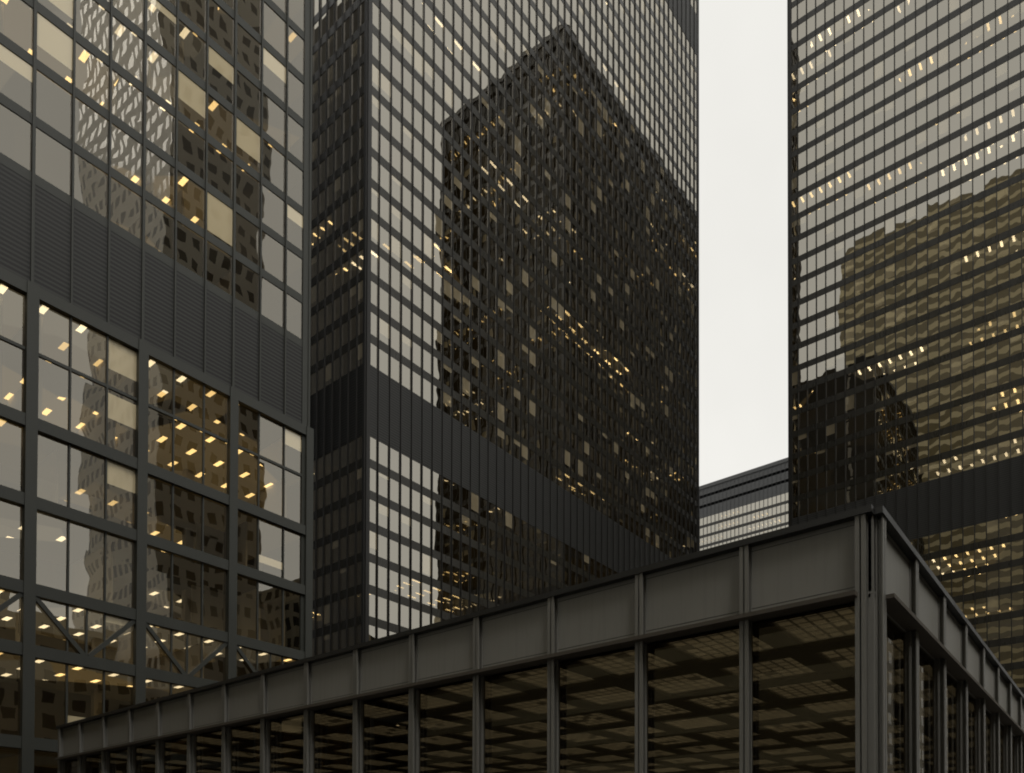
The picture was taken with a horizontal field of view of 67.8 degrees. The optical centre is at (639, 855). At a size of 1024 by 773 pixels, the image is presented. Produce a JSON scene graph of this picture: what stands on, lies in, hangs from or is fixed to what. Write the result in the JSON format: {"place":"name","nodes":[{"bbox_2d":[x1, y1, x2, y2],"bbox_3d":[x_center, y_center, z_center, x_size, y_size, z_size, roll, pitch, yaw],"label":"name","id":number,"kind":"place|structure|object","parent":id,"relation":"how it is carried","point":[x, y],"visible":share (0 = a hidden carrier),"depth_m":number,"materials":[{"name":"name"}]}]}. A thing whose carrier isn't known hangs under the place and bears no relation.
{"place":"outdoors","nodes":[
{"label":"outdoors","id":0,"kind":"place"},
{"bbox_2d":[699,0,787,485],"label":"sky","id":1,"kind":"structure","parent":0,"point":[743,133],"materials":[{"name":"white"}]},
{"label":"ground","id":2,"kind":"structure","parent":0,"visible":0},
{"bbox_3d":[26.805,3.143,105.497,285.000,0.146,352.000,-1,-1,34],"label":"pavement slabs","id":3,"kind":"object","parent":2,"relation":"on","visible":0},
{"bbox_2d":[0,0,313,772],"bbox_3d":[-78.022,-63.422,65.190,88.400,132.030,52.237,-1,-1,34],"label":"office building","id":4,"kind":"structure","parent":3,"relation":"on","point":[156,476],"depth_m":51.66,"materials":[{"name":"glass"}]},
{"bbox_2d":[310,0,698,655],"bbox_3d":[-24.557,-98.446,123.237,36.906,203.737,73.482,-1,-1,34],"label":"skyscraper","id":5,"kind":"structure","parent":3,"relation":"on","point":[504,376],"depth_m":98.89,"materials":[{"name":"black glass"}]},
{"bbox_2d":[55,504,1023,772],"bbox_3d":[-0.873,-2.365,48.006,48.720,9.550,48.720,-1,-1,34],"label":"low-rise building","id":6,"kind":"structure","parent":3,"relation":"on","point":[847,642],"depth_m":20.64,"materials":[{"name":"metal"}]},
{"bbox_2d":[699,457,787,550],"bbox_3d":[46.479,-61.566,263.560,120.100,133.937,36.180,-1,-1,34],"label":"building","id":7,"kind":"structure","parent":3,"relation":"on","point":[745,504],"depth_m":250.56,"materials":[{"name":"grey glass"}]},
{"bbox_2d":[787,0,1023,693],"bbox_3d":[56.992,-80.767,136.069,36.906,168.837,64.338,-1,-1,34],"label":"skyscraper","id":8,"kind":"structure","parent":3,"relation":"on","point":[905,124],"depth_m":108.84,"materials":[{"name":"black glass"}]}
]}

